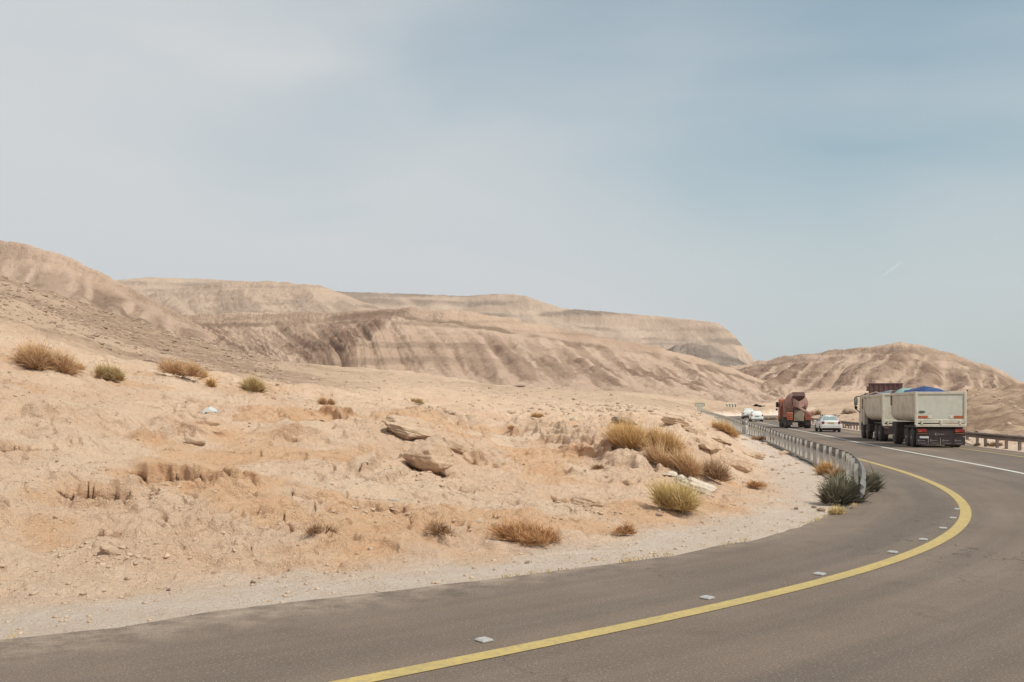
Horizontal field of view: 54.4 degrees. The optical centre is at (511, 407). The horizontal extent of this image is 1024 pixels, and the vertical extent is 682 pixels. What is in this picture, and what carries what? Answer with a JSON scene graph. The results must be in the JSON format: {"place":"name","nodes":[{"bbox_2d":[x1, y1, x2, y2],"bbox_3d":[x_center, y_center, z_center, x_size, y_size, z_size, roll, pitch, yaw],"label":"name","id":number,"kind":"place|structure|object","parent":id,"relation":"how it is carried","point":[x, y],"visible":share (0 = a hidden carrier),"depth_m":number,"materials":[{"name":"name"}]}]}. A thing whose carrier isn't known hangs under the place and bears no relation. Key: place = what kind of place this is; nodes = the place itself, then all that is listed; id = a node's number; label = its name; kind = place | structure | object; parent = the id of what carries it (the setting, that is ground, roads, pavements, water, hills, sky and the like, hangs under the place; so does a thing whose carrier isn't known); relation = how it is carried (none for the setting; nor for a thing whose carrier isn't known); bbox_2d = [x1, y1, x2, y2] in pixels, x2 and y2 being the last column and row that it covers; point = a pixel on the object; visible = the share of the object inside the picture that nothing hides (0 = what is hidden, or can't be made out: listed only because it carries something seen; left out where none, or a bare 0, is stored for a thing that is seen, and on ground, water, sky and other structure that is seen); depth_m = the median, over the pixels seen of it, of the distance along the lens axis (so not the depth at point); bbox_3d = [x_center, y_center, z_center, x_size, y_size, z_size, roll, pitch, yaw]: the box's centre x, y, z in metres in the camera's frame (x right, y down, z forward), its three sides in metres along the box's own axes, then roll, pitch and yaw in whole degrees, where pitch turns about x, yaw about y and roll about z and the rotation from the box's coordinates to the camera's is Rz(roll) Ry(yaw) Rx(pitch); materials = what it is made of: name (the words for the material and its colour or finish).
{"place":"outdoors","nodes":[
{"label":"outdoors","id":0,"kind":"place"},
{"bbox_2d":[0,240,218,344],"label":"hill","id":1,"kind":"structure","parent":0,"point":[61,274],"depth_m":489.07,"materials":[{"name":"beige sand"}]},
{"bbox_2d":[146,281,379,315],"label":"hill","id":2,"kind":"structure","parent":0,"point":[255,297],"depth_m":835.75,"materials":[{"name":"beige sand"}]},
{"bbox_2d":[114,277,754,363],"bbox_3d":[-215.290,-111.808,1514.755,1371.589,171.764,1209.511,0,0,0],"label":"hill","id":3,"kind":"structure","parent":0,"point":[665,333],"depth_m":1492.67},
{"bbox_2d":[181,307,783,405],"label":"hill","id":4,"kind":"structure","parent":0,"point":[477,347],"depth_m":372.77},
{"bbox_2d":[0,275,1023,639],"bbox_3d":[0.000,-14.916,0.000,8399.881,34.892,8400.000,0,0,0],"label":"ground","id":5,"kind":"structure","parent":0,"point":[356,435],"depth_m":18.86,"materials":[{"name":"beige sand"}]},
{"bbox_2d":[8,333,87,376],"bbox_3d":[-11.697,-1.305,24.867,2.116,1.269,1.800,0,0,0],"label":"dry shrub","id":6,"kind":"object","parent":5,"relation":"on","point":[31,356],"visible":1,"depth_m":24.67,"materials":[{"name":"brown plant"}]},
{"bbox_2d":[92,357,127,382],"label":"dry shrub","id":7,"kind":"object","parent":5,"relation":"on","point":[111,373],"visible":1,"depth_m":26.78,"materials":[{"name":"brown plant"}]},
{"bbox_2d":[99,545,120,555],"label":"boulder","id":8,"kind":"object","parent":5,"relation":"on","point":[111,550],"visible":0.92,"depth_m":12.92,"materials":[{"name":"stone"}]},
{"bbox_2d":[0,275,281,380],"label":"dark scree","id":9,"kind":"structure","parent":5,"relation":"on","point":[92,336],"depth_m":87.43,"materials":[{"name":"brown gravel"}]},
{"bbox_2d":[153,354,214,380],"bbox_3d":[-10.169,-1.267,30.521,2.010,0.931,1.397,0,0,0],"label":"dry shrub","id":10,"kind":"object","parent":5,"relation":"on","point":[176,368],"visible":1,"depth_m":30.39,"materials":[{"name":"brown plant"}]},
{"bbox_2d":[185,437,205,445],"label":"boulder","id":11,"kind":"object","parent":5,"relation":"on","point":[190,440],"visible":0.95,"depth_m":20.15,"materials":[{"name":"stone"}]},
{"bbox_2d":[202,406,218,413],"bbox_3d":[-6.920,0.039,22.850,0.352,0.184,0.214,0,0,0],"label":"plastic sheet","id":12,"kind":"object","parent":5,"relation":"on","point":[210,408],"visible":0.96,"depth_m":22.80,"materials":[{"name":"white plastic"}]},
{"bbox_2d":[203,376,220,387],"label":"dry shrub","id":13,"kind":"object","parent":5,"relation":"on","point":[210,382],"visible":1,"depth_m":29.17,"materials":[{"name":"brown plant"}]},
{"bbox_2d":[236,370,272,395],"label":"dry shrub","id":14,"kind":"object","parent":5,"relation":"on","point":[253,385],"visible":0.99,"depth_m":30.92,"materials":[{"name":"plant"}]},
{"bbox_2d":[302,519,342,537],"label":"dry shrub","id":15,"kind":"object","parent":5,"relation":"on","point":[314,529],"visible":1,"depth_m":14.40,"materials":[{"name":"brown plant"}]},
{"bbox_2d":[314,394,337,404],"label":"dry shrub","id":16,"kind":"object","parent":5,"relation":"on","point":[322,400],"visible":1,"depth_m":25.12,"materials":[{"name":"brown plant"}]},
{"bbox_2d":[364,497,394,509],"bbox_3d":[-2.384,1.665,17.374,0.766,0.258,0.607,0,0,35],"label":"boulder","id":17,"kind":"object","parent":5,"relation":"on","point":[377,499],"visible":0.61,"depth_m":17.24,"materials":[{"name":"stone"}]},
{"bbox_2d":[9,432,777,576],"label":"broken stones","id":18,"kind":"object","parent":5,"relation":"on","point":[168,555],"visible":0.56,"depth_m":16.26,"materials":[{"name":"beige stone"}]},
{"bbox_2d":[386,415,418,425],"bbox_3d":[-2.667,0.342,24.082,0.846,0.302,0.844,8,0,0],"label":"boulder","id":19,"kind":"object","parent":5,"relation":"on","point":[395,418],"visible":0.61,"depth_m":23.91,"materials":[{"name":"stone"}]},
{"bbox_2d":[0,351,825,637],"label":"pebbles","id":20,"kind":"object","parent":5,"relation":"on","point":[204,570],"visible":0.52,"depth_m":14.49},
{"bbox_2d":[384,422,442,440],"bbox_3d":[-2.296,0.594,23.250,1.404,0.390,1.085,14,2,8],"label":"boulder","id":21,"kind":"object","parent":5,"relation":"on","point":[407,431],"visible":0.67,"depth_m":22.92,"materials":[{"name":"stone"}]},
{"bbox_2d":[409,398,425,403],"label":"dry shrub","id":22,"kind":"object","parent":5,"relation":"on","point":[420,401],"visible":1,"depth_m":34.95,"materials":[{"name":"brown plant"}]},
{"bbox_2d":[403,434,454,472],"bbox_3d":[-1.765,0.948,20.671,0.874,0.800,1.026,0,0,32],"label":"boulder","id":23,"kind":"object","parent":5,"relation":"on","point":[432,453],"visible":1,"depth_m":20.40,"materials":[{"name":"stone"}]},
{"bbox_2d":[6,503,857,640],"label":"edge weeds","id":24,"kind":"object","parent":5,"relation":"on","point":[626,560],"visible":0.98,"depth_m":14.01,"materials":[{"name":"beige plant"}]},
{"bbox_2d":[420,516,461,538],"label":"dry shrub","id":25,"kind":"object","parent":5,"relation":"on","point":[439,528],"visible":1,"depth_m":14.71,"materials":[{"name":"brown plant"}]},
{"bbox_2d":[444,442,453,454],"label":"boulder","id":26,"kind":"object","parent":5,"relation":"on","point":[448,446],"visible":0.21,"depth_m":21.77,"materials":[{"name":"stone"}]},
{"bbox_2d":[442,437,464,453],"bbox_3d":[-1.365,0.854,22.593,0.766,0.270,0.590,20,-4,-11],"label":"boulder","id":27,"kind":"object","parent":5,"relation":"on","point":[455,446],"visible":0.63,"depth_m":22.44,"materials":[{"name":"stone"}]},
{"bbox_2d":[0,277,1023,478],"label":"rubble","id":28,"kind":"object","parent":5,"relation":"on","point":[532,418],"visible":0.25,"depth_m":65.90,"materials":[{"name":"beige stone"}]},
{"bbox_2d":[485,512,570,548],"bbox_3d":[0.237,1.827,15.127,1.379,0.545,1.161,0,0,0],"label":"dry shrub","id":29,"kind":"object","parent":5,"relation":"on","point":[531,534],"visible":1,"depth_m":15.10,"materials":[{"name":"beige plant"}]},
{"bbox_2d":[530,412,544,417],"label":"dry shrub","id":30,"kind":"object","parent":5,"relation":"on","point":[536,415],"visible":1,"depth_m":39.18,"materials":[{"name":"brown plant"}]},
{"bbox_2d":[573,493,606,506],"bbox_3d":[1.495,1.827,19.220,0.674,0.346,0.482,8,0,0],"label":"boulder","id":31,"kind":"object","parent":5,"relation":"on","point":[585,500],"visible":0.83,"depth_m":19.10,"materials":[{"name":"stone"}]},
{"bbox_2d":[589,461,605,469],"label":"dry shrub","id":32,"kind":"object","parent":5,"relation":"on","point":[597,467],"visible":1,"depth_m":23.45,"materials":[{"name":"brown plant"}]},
{"bbox_2d":[507,403,739,438],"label":"rock pile","id":33,"kind":"object","parent":5,"relation":"on","point":[613,409],"visible":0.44,"depth_m":56.06,"materials":[{"name":"beige stone"}]},
{"bbox_2d":[611,417,636,424],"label":"boulder","id":34,"kind":"object","parent":5,"relation":"on","point":[616,419],"visible":0.46,"depth_m":31.41,"materials":[{"name":"brown stone"}]},
{"bbox_2d":[609,519,641,535],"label":"dry shrub","id":35,"kind":"object","parent":5,"relation":"on","point":[623,529],"visible":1,"depth_m":16.34,"materials":[{"name":"brown plant"}]},
{"bbox_2d":[598,406,688,455],"bbox_3d":[3.314,0.592,25.094,2.615,1.448,1.964,0,0,0],"label":"dry shrub","id":36,"kind":"object","parent":5,"relation":"on","point":[626,436],"visible":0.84,"depth_m":24.76,"materials":[{"name":"brown plant"}]},
{"bbox_2d":[663,471,676,476],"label":"boulder","id":37,"kind":"object","parent":5,"relation":"on","point":[671,473],"visible":0.82,"depth_m":23.19,"materials":[{"name":"white stone"}]},
{"bbox_2d":[633,433,710,479],"bbox_3d":[3.922,1.143,23.981,1.936,1.287,1.708,0,0,38],"label":"dry shrub","id":38,"kind":"object","parent":5,"relation":"on","point":[681,462],"visible":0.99,"depth_m":23.81,"materials":[{"name":"brown plant"}]},
{"bbox_2d":[640,471,709,513],"bbox_3d":[3.224,1.592,19.493,1.405,0.980,1.422,0,0,17],"label":"dry shrub","id":39,"kind":"object","parent":5,"relation":"on","point":[678,497],"visible":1,"depth_m":19.33,"materials":[{"name":"plant"}]},
{"bbox_2d":[661,416,690,426],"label":"boulder","id":40,"kind":"object","parent":5,"relation":"on","point":[673,420],"visible":0.91,"depth_m":35.25,"materials":[{"name":"stone"}]},
{"bbox_2d":[674,474,686,482],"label":"boulder","id":41,"kind":"object","parent":5,"relation":"on","point":[683,477],"visible":0.62,"depth_m":22.38,"materials":[{"name":"white stone"}]},
{"bbox_2d":[686,427,697,433],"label":"boulder","id":42,"kind":"object","parent":5,"relation":"on","point":[694,430],"visible":0.84,"depth_m":35.65,"materials":[{"name":"stone"}]},
{"bbox_2d":[675,477,716,494],"bbox_3d":[4.117,1.807,22.269,0.929,0.443,0.708,18,0,0],"label":"boulder","id":43,"kind":"object","parent":5,"relation":"on","point":[707,488],"visible":0.45,"depth_m":22.04,"materials":[{"name":"white stone"}]},
{"bbox_2d":[695,403,704,412],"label":"road sign","id":44,"kind":"object","parent":5,"relation":"on","point":[699,406],"visible":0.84,"depth_m":175.95,"materials":[{"name":"metal"}]},
{"bbox_2d":[698,441,719,452],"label":"boulder","id":45,"kind":"object","parent":5,"relation":"on","point":[711,446],"visible":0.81,"depth_m":30.37,"materials":[{"name":"stone"}]},
{"bbox_2d":[685,451,736,483],"bbox_3d":[4.927,1.421,23.757,1.226,0.916,1.157,0,0,-44],"label":"dry shrub","id":46,"kind":"object","parent":5,"relation":"on","point":[714,468],"visible":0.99,"depth_m":23.68,"materials":[{"name":"brown plant"}]},
{"bbox_2d":[711,436,731,444],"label":"boulder","id":47,"kind":"object","parent":5,"relation":"on","point":[723,439],"visible":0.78,"depth_m":40.02,"materials":[{"name":"stone"}]},
{"bbox_2d":[702,409,744,431],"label":"guardrail","id":48,"kind":"object","parent":5,"relation":"on","point":[737,422],"visible":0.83,"depth_m":105.64,"materials":[{"name":"metal"}]},
{"bbox_2d":[708,416,742,437],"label":"dry shrub","id":49,"kind":"object","parent":5,"relation":"on","point":[725,427],"visible":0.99,"depth_m":52.35,"materials":[{"name":"brown plant"}]},
{"bbox_2d":[725,404,736,406],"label":"chevron sign","id":50,"kind":"object","parent":5,"relation":"on","point":[731,405],"visible":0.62,"depth_m":235.96,"materials":[{"name":"metal"}]},
{"bbox_2d":[720,455,751,472],"bbox_3d":[6.854,1.741,30.628,0.978,0.588,0.664,0,0,36],"label":"boulder","id":51,"kind":"object","parent":5,"relation":"on","point":[739,463],"visible":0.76,"depth_m":30.45,"materials":[{"name":"stone"}]},
{"bbox_2d":[743,452,765,459],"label":"boulder","id":52,"kind":"object","parent":5,"relation":"on","point":[759,455],"visible":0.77,"depth_m":39.32,"materials":[{"name":"stone"}]},
{"bbox_2d":[743,477,766,488],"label":"dry shrub","id":53,"kind":"object","parent":5,"relation":"on","point":[762,484],"visible":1,"depth_m":26.66,"materials":[{"name":"brown plant"}]},
{"bbox_2d":[751,435,773,440],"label":"dry shrub","id":54,"kind":"object","parent":5,"relation":"on","point":[758,437],"visible":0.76,"depth_m":65.65,"materials":[{"name":"brown plant"}]},
{"bbox_2d":[763,417,777,419],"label":"guardrail","id":55,"kind":"object","parent":5,"relation":"on","point":[773,418],"visible":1,"depth_m":157.01,"materials":[{"name":"metal"}]},
{"bbox_2d":[778,450,788,453],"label":"boulder","id":56,"kind":"object","parent":5,"relation":"on","point":[783,452],"visible":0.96,"depth_m":45.82,"materials":[{"name":"stone"}]},
{"bbox_2d":[746,422,865,497],"bbox_3d":[13.825,1.780,51.091,1.270,1.216,62.420,0,0,11],"label":"guardrail","id":57,"kind":"object","parent":5,"relation":"on","point":[854,464],"visible":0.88,"depth_m":37.91,"materials":[{"name":"metal"}]},
{"bbox_2d":[809,408,820,415],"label":"dry shrub","id":58,"kind":"object","parent":5,"relation":"on","point":[815,412],"visible":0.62,"depth_m":153.16,"materials":[{"name":"brown plant"}]},
{"bbox_2d":[812,455,837,474],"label":"dry shrub","id":59,"kind":"object","parent":5,"relation":"on","point":[822,468],"visible":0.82,"depth_m":31.59,"materials":[{"name":"brown plant"}]},
{"bbox_2d":[823,463,845,478],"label":"dry shrub","id":60,"kind":"object","parent":5,"relation":"on","point":[832,472],"visible":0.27,"depth_m":29.49,"materials":[{"name":"brown plant"}]},
{"bbox_2d":[826,503,848,514],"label":"grass tuft","id":61,"kind":"object","parent":5,"relation":"on","point":[836,510],"visible":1,"depth_m":19.64,"materials":[{"name":"plant"}]},
{"bbox_2d":[810,461,875,504],"bbox_3d":[7.343,1.562,21.891,1.565,1.265,1.548,0,0,0],"label":"green bush","id":62,"kind":"object","parent":5,"relation":"on","point":[838,489],"visible":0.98,"depth_m":21.82,"materials":[{"name":"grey plant"}]},
{"bbox_2d":[842,408,856,413],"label":"boulder","id":63,"kind":"object","parent":5,"relation":"on","point":[848,410],"visible":0.85,"depth_m":143.19,"materials":[{"name":"brown stone"}]},
{"bbox_2d":[847,467,888,491],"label":"green bush","id":64,"kind":"object","parent":5,"relation":"on","point":[875,484],"visible":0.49,"depth_m":24.87,"materials":[{"name":"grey plant"}]},
{"bbox_2d":[810,418,1023,450],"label":"guardrail","id":65,"kind":"object","parent":5,"relation":"on","point":[1019,439],"visible":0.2,"depth_m":54.10,"materials":[{"name":"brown metal"}]},
{"bbox_2d":[985,441,1003,445],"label":"dry shrub","id":66,"kind":"object","parent":5,"relation":"on","point":[993,443],"visible":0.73,"depth_m":55.01,"materials":[{"name":"brown plant"}]},
{"bbox_2d":[0,415,1023,681],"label":"road","id":67,"kind":"structure","parent":0,"point":[950,609],"depth_m":9.89,"materials":[{"name":"grey asphalt"}]},
{"bbox_2d":[474,636,493,642],"bbox_3d":[-0.252,2.084,8.966,0.124,0.024,0.124,0,0,-40],"label":"road stud","id":68,"kind":"object","parent":67,"relation":"on","point":[484,639],"visible":1,"depth_m":8.94,"materials":[{"name":"plastic"}]},
{"bbox_2d":[331,416,971,681],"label":"road marking","id":69,"kind":"object","parent":67,"relation":"on","point":[960,524],"visible":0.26,"depth_m":10.10,"materials":[{"name":"yellow paint"}]},
{"bbox_2d":[699,595,714,599],"bbox_3d":[2.149,2.084,10.969,0.124,0.024,0.124,0,0,-43],"label":"road stud","id":70,"kind":"object","parent":67,"relation":"on","point":[707,597],"visible":1,"depth_m":10.94,"materials":[{"name":"plastic"}]},
{"bbox_2d":[741,408,752,418],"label":"off road car","id":71,"kind":"object","parent":67,"relation":"on","point":[745,412],"visible":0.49,"depth_m":163.12,"materials":[{"name":"white paint"}]},
{"bbox_2d":[749,411,762,421],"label":"hatchback car","id":72,"kind":"object","parent":67,"relation":"on","point":[755,415],"visible":0.98,"depth_m":143.57,"materials":[{"name":"white paint"}]},
{"bbox_2d":[776,392,812,427],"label":"concrete mixer truck","id":73,"kind":"object","parent":67,"relation":"on","point":[792,407],"visible":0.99,"depth_m":101.70,"materials":[{"name":"red paint"}]},
{"bbox_2d":[813,572,825,575],"bbox_3d":[3.872,2.084,12.536,0.124,0.024,0.124,0,0,43],"label":"road stud","id":74,"kind":"object","parent":67,"relation":"on","point":[819,573],"visible":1,"depth_m":12.51,"materials":[{"name":"plastic"}]},
{"bbox_2d":[814,415,840,431],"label":"saloon car","id":75,"kind":"object","parent":67,"relation":"on","point":[828,422],"visible":1,"depth_m":86.65,"materials":[{"name":"white paint"}]},
{"bbox_2d":[854,383,913,440],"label":"tipper truck","id":76,"kind":"object","parent":67,"relation":"on","point":[876,417],"visible":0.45,"depth_m":65.94,"materials":[{"name":"beige paint"}]},
{"bbox_2d":[747,418,1023,473],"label":"road marking","id":77,"kind":"object","parent":67,"relation":"on","point":[916,453],"visible":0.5,"depth_m":43.91,"materials":[{"name":"white paint"}]},
{"bbox_2d":[768,417,1021,456],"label":"road marking","id":78,"kind":"object","parent":67,"relation":"on","point":[947,446],"visible":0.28,"depth_m":50.26,"materials":[{"name":"yellow paint"}]},
{"bbox_2d":[890,386,967,446],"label":"tipper trailer","id":79,"kind":"object","parent":67,"relation":"on","point":[928,411],"visible":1,"depth_m":52.70,"materials":[{"name":"beige paint"}]},
{"bbox_2d":[0,0,1023,382],"label":"sky","id":80,"kind":"structure","parent":0,"point":[791,177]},
{"bbox_2d":[666,343,746,366],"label":"hill","id":81,"kind":"structure","parent":0,"point":[711,353],"depth_m":768.76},
{"bbox_2d":[729,342,1022,396],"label":"hill","id":82,"kind":"structure","parent":0,"point":[909,365],"depth_m":534.62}
]}

